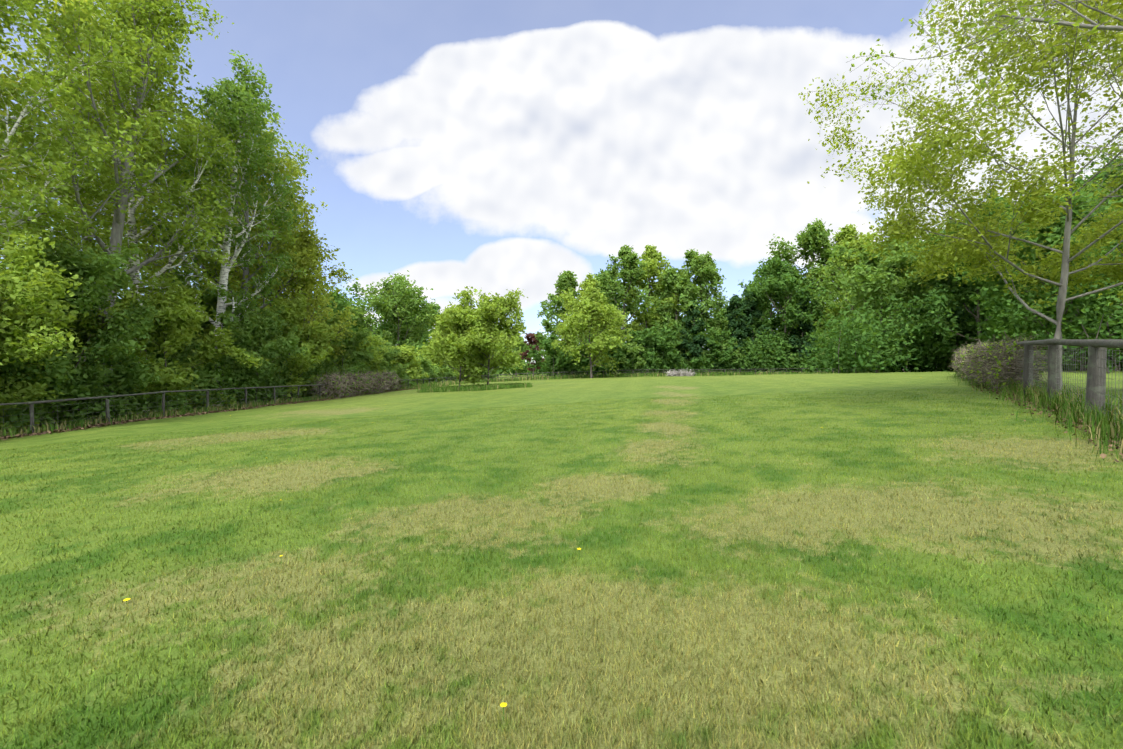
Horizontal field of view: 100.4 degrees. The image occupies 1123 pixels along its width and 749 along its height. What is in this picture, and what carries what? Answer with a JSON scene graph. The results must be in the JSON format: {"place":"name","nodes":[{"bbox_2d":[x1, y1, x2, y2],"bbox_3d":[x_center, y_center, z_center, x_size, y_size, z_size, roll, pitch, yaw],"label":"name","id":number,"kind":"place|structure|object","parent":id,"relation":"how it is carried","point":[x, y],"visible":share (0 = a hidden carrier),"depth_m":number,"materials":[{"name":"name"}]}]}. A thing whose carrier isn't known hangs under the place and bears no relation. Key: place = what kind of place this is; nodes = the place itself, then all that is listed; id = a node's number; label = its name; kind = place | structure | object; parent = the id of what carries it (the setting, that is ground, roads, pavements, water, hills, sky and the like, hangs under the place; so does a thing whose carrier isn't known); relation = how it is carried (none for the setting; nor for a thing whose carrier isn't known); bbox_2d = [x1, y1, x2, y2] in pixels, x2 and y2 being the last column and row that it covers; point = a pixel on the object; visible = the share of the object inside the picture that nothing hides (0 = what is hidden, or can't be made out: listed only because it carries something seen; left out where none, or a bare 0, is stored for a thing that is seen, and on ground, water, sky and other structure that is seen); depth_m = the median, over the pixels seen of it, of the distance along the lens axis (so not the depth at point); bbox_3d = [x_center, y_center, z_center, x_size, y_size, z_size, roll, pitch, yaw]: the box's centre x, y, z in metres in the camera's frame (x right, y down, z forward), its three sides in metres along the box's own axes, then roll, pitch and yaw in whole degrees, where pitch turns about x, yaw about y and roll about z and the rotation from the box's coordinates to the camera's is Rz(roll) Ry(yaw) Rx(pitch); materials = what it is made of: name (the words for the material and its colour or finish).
{"place":"outdoors","nodes":[
{"label":"outdoors","id":0,"kind":"place"},
{"bbox_2d":[0,388,413,439],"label":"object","id":1,"kind":"object","parent":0,"point":[59,430],"visible":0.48,"depth_m":22.76,"materials":[{"name":"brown plant"}]},
{"bbox_2d":[0,370,1122,748],"bbox_3d":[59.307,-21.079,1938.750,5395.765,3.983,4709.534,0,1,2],"label":"lawn","id":2,"kind":"structure","parent":0,"point":[542,392],"depth_m":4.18,"materials":[{"name":"green plant"}]},
{"bbox_2d":[0,128,60,198],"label":"tree","id":3,"kind":"object","parent":2,"relation":"on","point":[11,149],"visible":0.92,"depth_m":19.50,"materials":[{"name":"green plant"}]},
{"bbox_2d":[0,220,88,427],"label":"tree","id":4,"kind":"object","parent":2,"relation":"on","point":[13,286],"visible":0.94,"depth_m":18.03,"materials":[{"name":"green plant"}]},
{"bbox_2d":[0,19,90,248],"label":"tree","id":5,"kind":"object","parent":2,"relation":"on","point":[5,69],"visible":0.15,"depth_m":27.28,"materials":[{"name":"green plant"}]},
{"bbox_2d":[1,305,153,421],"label":"shrub","id":6,"kind":"object","parent":2,"relation":"on","point":[83,329],"visible":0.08,"depth_m":25.14,"materials":[{"name":"green plant"}]},
{"bbox_2d":[0,0,155,336],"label":"tree","id":7,"kind":"object","parent":2,"relation":"on","point":[30,198],"visible":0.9,"depth_m":21.03,"materials":[{"name":"green plant"}]},
{"bbox_2d":[0,236,161,427],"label":"tree","id":8,"kind":"object","parent":2,"relation":"on","point":[92,269],"visible":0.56,"depth_m":22.70,"materials":[{"name":"green plant"}]},
{"bbox_2d":[0,0,197,360],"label":"tree","id":9,"kind":"object","parent":2,"relation":"on","point":[6,54],"visible":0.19,"depth_m":32.20,"materials":[{"name":"green plant"}]},
{"bbox_2d":[18,112,193,298],"bbox_3d":[-44.140,-11.579,46.247,15.898,28.745,15.338,0,1,34],"label":"tree","id":10,"kind":"object","parent":2,"relation":"on","point":[156,212],"depth_m":43.82,"materials":[{"name":"green plant"}]},
{"bbox_2d":[0,0,242,412],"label":"tree","id":11,"kind":"object","parent":2,"relation":"on","point":[137,285],"visible":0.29,"depth_m":30.03,"materials":[{"name":"green plant"}]},
{"bbox_2d":[0,0,259,419],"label":"tree","id":12,"kind":"object","parent":2,"relation":"on","point":[151,12],"visible":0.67,"depth_m":26.56,"materials":[{"name":"green plant"}]},
{"bbox_2d":[65,90,240,356],"bbox_3d":[-36.492,-11.771,42.927,13.531,28.858,12.839,0,1,2],"label":"tree","id":13,"kind":"object","parent":2,"relation":"on","point":[149,244],"depth_m":41.78,"materials":[{"name":"green plant"}]},
{"bbox_2d":[114,327,223,404],"bbox_3d":[-27.053,-1.086,31.862,6.172,7.092,6.658,0,1,2],"label":"shrub","id":14,"kind":"object","parent":2,"relation":"on","point":[188,347],"visible":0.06,"depth_m":32.11,"materials":[{"name":"green plant"}]},
{"bbox_2d":[71,280,269,410],"bbox_3d":[-24.409,-1.647,28.409,8.877,8.062,8.979,0,1,2],"label":"shrub","id":15,"kind":"object","parent":2,"relation":"on","point":[180,319],"visible":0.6,"depth_m":27.66,"materials":[{"name":"green plant"}]},
{"bbox_2d":[0,334,348,431],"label":"understory","id":16,"kind":"object","parent":2,"relation":"on","point":[133,402],"visible":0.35,"depth_m":28.67,"materials":[{"name":"green plant"}]},
{"bbox_2d":[0,386,410,436],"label":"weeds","id":17,"kind":"object","parent":2,"relation":"on","point":[85,424],"visible":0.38,"depth_m":23.45,"materials":[{"name":"green plant"}]},
{"bbox_2d":[158,281,261,397],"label":"tree","id":18,"kind":"object","parent":2,"relation":"on","point":[209,305],"visible":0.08,"depth_m":38.58,"materials":[{"name":"green plant"}]},
{"bbox_2d":[139,49,308,405],"bbox_3d":[-25.415,-11.295,35.126,10.935,27.391,8.596,0,1,-21],"label":"tree","id":19,"kind":"object","parent":2,"relation":"on","point":[246,110],"visible":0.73,"depth_m":34.77,"materials":[{"name":"green plant"}]},
{"bbox_2d":[0,377,457,432],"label":"fence","id":20,"kind":"object","parent":2,"relation":"on","point":[32,407],"visible":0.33,"depth_m":23.23,"materials":[{"name":"grey wood"}]},
{"bbox_2d":[142,95,317,402],"bbox_3d":[-27.487,-10.716,39.493,11.820,26.269,13.423,1,1,43],"label":"tree","id":21,"kind":"object","parent":2,"relation":"on","point":[284,240],"visible":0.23,"depth_m":40.17,"materials":[{"name":"green plant"}]},
{"bbox_2d":[192,324,274,401],"bbox_3d":[-26.222,-0.665,37.578,6.099,6.834,6.513,0,1,-36],"label":"shrub","id":22,"kind":"object","parent":2,"relation":"on","point":[207,332],"visible":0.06,"depth_m":36.33,"materials":[{"name":"green plant"}]},
{"bbox_2d":[207,301,308,403],"bbox_3d":[-23.125,-1.704,35.340,7.771,8.071,6.406,1,1,37],"label":"shrub","id":23,"kind":"object","parent":2,"relation":"on","point":[254,334],"visible":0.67,"depth_m":34.72,"materials":[{"name":"green plant"}]},
{"bbox_2d":[194,123,331,399],"bbox_3d":[-27.773,-10.630,44.404,12.979,26.039,12.066,-1,1,-37],"label":"tree","id":24,"kind":"object","parent":2,"relation":"on","point":[298,219],"visible":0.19,"depth_m":43.58,"materials":[{"name":"green plant"}]},
{"bbox_2d":[228,198,338,351],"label":"tree","id":25,"kind":"object","parent":2,"relation":"on","point":[264,246],"visible":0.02,"depth_m":48.47,"materials":[{"name":"green plant"}]},
{"bbox_2d":[210,226,358,397],"bbox_3d":[-25.126,-5.892,44.430,11.394,16.326,11.880,0,1,26],"label":"tree","id":26,"kind":"object","parent":2,"relation":"on","point":[304,243],"visible":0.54,"depth_m":43.24,"materials":[{"name":"green plant"}]},
{"bbox_2d":[260,289,338,398],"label":"tree","id":27,"kind":"object","parent":2,"relation":"on","point":[294,313],"visible":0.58,"depth_m":39.70,"materials":[{"name":"green plant"}]},
{"bbox_2d":[296,310,347,380],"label":"tree","id":28,"kind":"object","parent":2,"relation":"on","point":[337,317],"visible":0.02,"depth_m":48.21,"materials":[{"name":"green plant"}]},
{"bbox_2d":[301,318,377,375],"bbox_3d":[-22.775,-1.843,47.964,6.381,8.045,7.885,0,1,2],"label":"shrub","id":29,"kind":"object","parent":2,"relation":"on","point":[359,336],"visible":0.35,"depth_m":47.89,"materials":[{"name":"green plant"}]},
{"bbox_2d":[311,281,400,345],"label":"tree","id":30,"kind":"object","parent":2,"relation":"on","point":[340,301],"visible":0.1,"depth_m":97.67,"materials":[{"name":"green plant"}]},
{"bbox_2d":[307,368,405,398],"bbox_3d":[-20.343,0.665,48.337,4.735,2.956,18.627,0,1,2],"label":"shrub","id":31,"kind":"object","parent":2,"relation":"on","point":[346,384],"visible":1,"depth_m":44.35,"materials":[{"name":"brown plant"}]},
{"bbox_2d":[344,332,388,375],"bbox_3d":[-22.657,-1.375,53.734,5.208,7.027,5.932,0,1,-18],"label":"shrub","id":32,"kind":"object","parent":2,"relation":"on","point":[377,356],"visible":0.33,"depth_m":53.03,"materials":[{"name":"green plant"}]},
{"bbox_2d":[373,330,399,346],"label":"tree","id":33,"kind":"object","parent":2,"relation":"on","point":[386,335],"visible":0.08,"depth_m":96.45,"materials":[{"name":"green plant"}]},
{"bbox_2d":[341,270,440,353],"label":"tree","id":34,"kind":"object","parent":2,"relation":"on","point":[397,302],"visible":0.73,"depth_m":97.66,"materials":[{"name":"green plant"}]},
{"bbox_2d":[376,341,408,387],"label":"shrub","id":35,"kind":"object","parent":2,"relation":"on","point":[388,356],"visible":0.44,"depth_m":59.50,"materials":[{"name":"green plant"}]},
{"bbox_2d":[333,348,464,387],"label":"understory","id":36,"kind":"object","parent":2,"relation":"on","point":[435,373],"visible":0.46,"depth_m":69.36,"materials":[{"name":"green plant"}]},
{"bbox_2d":[369,302,432,345],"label":"tree","id":37,"kind":"object","parent":2,"relation":"on","point":[408,323],"visible":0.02,"depth_m":118.13,"materials":[{"name":"green plant"}]},
{"bbox_2d":[389,346,428,379],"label":"shrub","id":38,"kind":"object","parent":2,"relation":"on","point":[405,356],"visible":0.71,"depth_m":65.71,"materials":[{"name":"green plant"}]},
{"bbox_2d":[407,353,431,378],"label":"shrub","id":39,"kind":"object","parent":2,"relation":"on","point":[422,360],"visible":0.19,"depth_m":71.11,"materials":[{"name":"green plant"}]},
{"bbox_2d":[403,380,467,388],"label":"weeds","id":40,"kind":"object","parent":2,"relation":"on","point":[432,384],"visible":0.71,"depth_m":69.98,"materials":[{"name":"green plant"}]},
{"bbox_2d":[423,301,489,364],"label":"tree","id":41,"kind":"object","parent":2,"relation":"on","point":[435,323],"depth_m":100.97,"materials":[{"name":"green plant"}]},
{"bbox_2d":[420,304,498,386],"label":"lawn tree","id":42,"kind":"object","parent":2,"relation":"on","point":[463,356],"visible":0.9,"depth_m":45.68,"materials":[{"name":"green plant"}]},
{"bbox_2d":[123,427,821,720],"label":"dandelions","id":43,"kind":"object","parent":2,"relation":"on","point":[503,704],"visible":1,"depth_m":3.56,"materials":[{"name":"yellow plant"}]},
{"bbox_2d":[417,382,531,392],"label":"rough grass under trees","id":44,"kind":"structure","parent":2,"relation":"on","point":[472,387],"depth_m":45.20,"materials":[{"name":"green plant"}]},
{"bbox_2d":[440,286,527,384],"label":"lawn tree","id":45,"kind":"object","parent":2,"relation":"on","point":[496,308],"visible":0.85,"depth_m":46.94,"materials":[{"name":"green plant"}]},
{"bbox_2d":[507,335,527,375],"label":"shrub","id":46,"kind":"object","parent":2,"relation":"on","point":[522,345],"visible":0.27,"depth_m":182.88,"materials":[{"name":"green plant"}]},
{"bbox_2d":[519,332,544,375],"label":"copper tree","id":47,"kind":"object","parent":2,"relation":"on","point":[530,337],"visible":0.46,"depth_m":148.90,"materials":[{"name":"brown plant"}]},
{"bbox_2d":[524,333,576,371],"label":"shrub","id":48,"kind":"object","parent":2,"relation":"on","point":[546,342],"visible":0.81,"depth_m":98.75,"materials":[{"name":"green plant"}]},
{"bbox_2d":[534,270,579,360],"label":"tree","id":49,"kind":"object","parent":2,"relation":"on","point":[567,280],"visible":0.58,"depth_m":111.63,"materials":[{"name":"green plant"}]},
{"bbox_2d":[550,348,577,374],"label":"shrub","id":50,"kind":"object","parent":2,"relation":"on","point":[569,368],"visible":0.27,"depth_m":99.73,"materials":[{"name":"green plant"}]},
{"bbox_2d":[567,325,605,370],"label":"shrub","id":51,"kind":"object","parent":2,"relation":"on","point":[586,340],"visible":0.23,"depth_m":99.54,"materials":[{"name":"green plant"}]},
{"bbox_2d":[567,272,612,373],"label":"tree","id":52,"kind":"object","parent":2,"relation":"on","point":[589,276],"visible":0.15,"depth_m":113.09,"materials":[{"name":"green plant"}]},
{"bbox_2d":[572,339,612,371],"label":"shrub","id":53,"kind":"object","parent":2,"relation":"on","point":[601,368],"visible":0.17,"depth_m":99.30,"materials":[{"name":"green plant"}]},
{"bbox_2d":[551,278,635,377],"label":"lawn tree","id":54,"kind":"object","parent":2,"relation":"on","point":[591,305],"visible":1,"depth_m":83.70,"materials":[{"name":"green plant"}]},
{"bbox_2d":[593,267,638,374],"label":"tree","id":55,"kind":"object","parent":2,"relation":"on","point":[620,305],"visible":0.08,"depth_m":123.51,"materials":[{"name":"green plant"}]},
{"bbox_2d":[593,245,657,373],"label":"tree","id":56,"kind":"object","parent":2,"relation":"on","point":[630,272],"visible":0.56,"depth_m":104.53,"materials":[{"name":"green plant"}]},
{"bbox_2d":[615,342,645,373],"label":"shrub","id":57,"kind":"object","parent":2,"relation":"on","point":[633,349],"visible":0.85,"depth_m":97.99,"materials":[{"name":"green plant"}]},
{"bbox_2d":[615,328,661,366],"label":"shrub","id":58,"kind":"object","parent":2,"relation":"on","point":[640,337],"visible":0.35,"depth_m":100.93,"materials":[{"name":"green plant"}]},
{"bbox_2d":[622,244,681,371],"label":"tree","id":59,"kind":"object","parent":2,"relation":"on","point":[651,257],"visible":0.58,"depth_m":107.28,"materials":[{"name":"green plant"}]},
{"bbox_2d":[498,343,818,375],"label":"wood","id":60,"kind":"object","parent":2,"relation":"on","point":[541,370],"visible":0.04,"depth_m":216.97,"materials":[{"name":"plant"}]},
{"bbox_2d":[641,323,681,371],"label":"shrub","id":61,"kind":"object","parent":2,"relation":"on","point":[661,339],"visible":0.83,"depth_m":97.27,"materials":[{"name":"green plant"}]},
{"bbox_2d":[642,266,712,356],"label":"tree","id":62,"kind":"object","parent":2,"relation":"on","point":[679,314],"visible":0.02,"depth_m":118.83,"materials":[{"name":"green plant"}]},
{"bbox_2d":[659,334,700,365],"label":"shrub","id":63,"kind":"object","parent":2,"relation":"on","point":[677,347],"visible":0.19,"depth_m":100.23,"materials":[{"name":"green plant"}]},
{"bbox_2d":[646,265,721,356],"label":"tree","id":64,"kind":"object","parent":2,"relation":"on","point":[673,280],"visible":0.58,"depth_m":103.23,"materials":[{"name":"green plant"}]},
{"bbox_2d":[672,320,709,371],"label":"shrub","id":65,"kind":"object","parent":2,"relation":"on","point":[695,361],"visible":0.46,"depth_m":98.92,"materials":[{"name":"green plant"}]},
{"bbox_2d":[477,368,910,380],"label":"fence","id":66,"kind":"object","parent":2,"relation":"on","point":[663,372],"visible":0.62,"depth_m":92.54,"materials":[{"name":"grey wood"}]},
{"bbox_2d":[678,300,723,372],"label":"tree","id":67,"kind":"object","parent":2,"relation":"on","point":[686,343],"visible":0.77,"depth_m":98.51,"materials":[{"name":"green plant"}]},
{"bbox_2d":[476,370,927,382],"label":"fence","id":68,"kind":"object","parent":2,"relation":"on","point":[537,377],"visible":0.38,"depth_m":91.93,"materials":[{"name":"green plant"}]},
{"bbox_2d":[676,248,731,355],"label":"tree","id":69,"kind":"object","parent":2,"relation":"on","point":[703,267],"visible":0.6,"depth_m":103.81,"materials":[{"name":"green plant"}]},
{"bbox_2d":[689,327,736,372],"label":"shrub","id":70,"kind":"object","parent":2,"relation":"on","point":[714,335],"visible":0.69,"depth_m":96.56,"materials":[{"name":"green plant"}]},
{"bbox_2d":[700,328,744,370],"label":"shrub","id":71,"kind":"object","parent":2,"relation":"on","point":[724,348],"visible":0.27,"depth_m":97.06,"materials":[{"name":"green plant"}]},
{"bbox_2d":[704,307,744,341],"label":"tree","id":72,"kind":"object","parent":2,"relation":"on","point":[723,313],"visible":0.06,"depth_m":163.06,"materials":[{"name":"green plant"}]},
{"bbox_2d":[720,294,754,370],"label":"tree","id":73,"kind":"object","parent":2,"relation":"on","point":[736,301],"visible":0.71,"depth_m":99.84,"materials":[{"name":"green plant"}]},
{"bbox_2d":[543,326,952,377],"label":"hedge","id":74,"kind":"object","parent":2,"relation":"on","point":[797,361],"visible":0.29,"depth_m":97.63,"materials":[{"name":"green plant"}]},
{"bbox_2d":[741,289,774,370],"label":"tree","id":75,"kind":"object","parent":2,"relation":"on","point":[751,309],"visible":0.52,"depth_m":102.89,"materials":[{"name":"green plant"}]},
{"bbox_2d":[738,257,796,339],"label":"tree","id":76,"kind":"object","parent":2,"relation":"on","point":[775,321],"visible":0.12,"depth_m":113.01,"materials":[{"name":"green plant"}]},
{"bbox_2d":[746,256,828,351],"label":"tree","id":77,"kind":"object","parent":2,"relation":"on","point":[789,277],"visible":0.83,"depth_m":98.71,"materials":[{"name":"green plant"}]},
{"bbox_2d":[772,330,811,360],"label":"shrub","id":78,"kind":"object","parent":2,"relation":"on","point":[784,336],"visible":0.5,"depth_m":98.44,"materials":[{"name":"green plant"}]},
{"bbox_2d":[781,290,825,357],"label":"tree","id":79,"kind":"object","parent":2,"relation":"on","point":[793,340],"visible":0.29,"depth_m":96.77,"materials":[{"name":"green plant"}]},
{"bbox_2d":[766,218,861,349],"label":"tree","id":80,"kind":"object","parent":2,"relation":"on","point":[812,239],"visible":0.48,"depth_m":99.91,"materials":[{"name":"green plant"}]},
{"bbox_2d":[810,328,846,369],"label":"shrub","id":81,"kind":"object","parent":2,"relation":"on","point":[821,329],"visible":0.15,"depth_m":95.14,"materials":[{"name":"green plant"}]},
{"bbox_2d":[801,224,902,358],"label":"tree","id":82,"kind":"object","parent":2,"relation":"on","point":[849,233],"visible":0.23,"depth_m":97.03,"materials":[{"name":"green plant"}]},
{"bbox_2d":[808,238,953,372],"bbox_3d":[39.645,-8.543,59.090,15.042,16.957,12.708,0,1,34],"label":"tree","id":83,"kind":"object","parent":2,"relation":"on","point":[874,278],"visible":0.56,"depth_m":56.70,"materials":[{"name":"green plant"}]},
{"bbox_2d":[843,231,940,371],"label":"tree","id":84,"kind":"object","parent":2,"relation":"on","point":[850,298],"depth_m":77.19,"materials":[{"name":"green plant"}]},
{"bbox_2d":[872,276,1002,371],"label":"tree","id":85,"kind":"object","parent":2,"relation":"on","point":[959,312],"visible":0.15,"depth_m":57.79,"materials":[{"name":"green plant"}]},
{"bbox_2d":[798,0,1122,390],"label":"tree","id":86,"kind":"object","parent":2,"relation":"on","point":[927,170],"visible":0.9,"depth_m":11.14,"materials":[{"name":"green plant"}]},
{"bbox_2d":[800,295,1121,373],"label":"hedge","id":87,"kind":"object","parent":2,"relation":"on","point":[904,358],"visible":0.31,"depth_m":52.45,"materials":[{"name":"green plant"}]},
{"bbox_2d":[846,0,1122,239],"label":"tree","id":88,"kind":"object","parent":2,"relation":"on","point":[1095,27],"visible":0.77,"depth_m":8.41,"materials":[{"name":"green plant"}]},
{"bbox_2d":[887,190,1092,364],"bbox_3d":[43.912,-9.771,48.059,14.995,19.049,16.286,0,1,2],"label":"tree","id":89,"kind":"object","parent":2,"relation":"on","point":[938,298],"visible":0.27,"depth_m":50.12,"materials":[{"name":"green plant"}]},
{"bbox_2d":[947,331,1047,391],"bbox_3d":[18.096,-0.683,19.927,2.126,2.389,15.896,0,1,36],"label":"bush","id":90,"kind":"object","parent":2,"relation":"on","point":[990,364],"visible":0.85,"depth_m":15.23,"materials":[{"name":"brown plant"}]},
{"bbox_2d":[946,149,1122,361],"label":"tree","id":91,"kind":"object","parent":2,"relation":"on","point":[1081,181],"visible":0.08,"depth_m":43.98,"materials":[{"name":"green plant"}]},
{"bbox_2d":[947,371,1122,459],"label":"tall grass","id":92,"kind":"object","parent":2,"relation":"on","point":[1067,404],"visible":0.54,"depth_m":8.68,"materials":[{"name":"green plant"}]},
{"bbox_2d":[954,185,1122,361],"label":"tree","id":93,"kind":"object","parent":2,"relation":"on","point":[1005,302],"visible":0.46,"depth_m":32.58,"materials":[{"name":"green plant"}]},
{"bbox_2d":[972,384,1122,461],"bbox_3d":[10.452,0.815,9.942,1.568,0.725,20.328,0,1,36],"label":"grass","id":94,"kind":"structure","parent":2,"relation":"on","point":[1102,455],"depth_m":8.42,"materials":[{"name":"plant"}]},
{"bbox_2d":[977,338,1122,427],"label":"fence","id":95,"kind":"object","parent":2,"relation":"on","point":[1095,381],"visible":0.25,"depth_m":9.33,"materials":[{"name":"grey wood"}]},
{"bbox_2d":[989,263,1122,372],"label":"hedge","id":96,"kind":"object","parent":2,"relation":"on","point":[1108,323],"visible":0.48,"depth_m":29.98,"materials":[{"name":"green plant"}]},
{"bbox_2d":[992,180,1122,370],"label":"tree","id":97,"kind":"object","parent":2,"relation":"on","point":[1121,208],"visible":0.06,"depth_m":36.22,"materials":[{"name":"green plant"}]},
{"bbox_2d":[0,0,1122,362],"label":"sky","id":98,"kind":"structure","parent":0,"point":[495,146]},
{"bbox_2d":[665,368,696,375],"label":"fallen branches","id":99,"kind":"object","parent":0,"point":[680,373],"visible":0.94,"depth_m":86.92,"materials":[{"name":"grey wood"}]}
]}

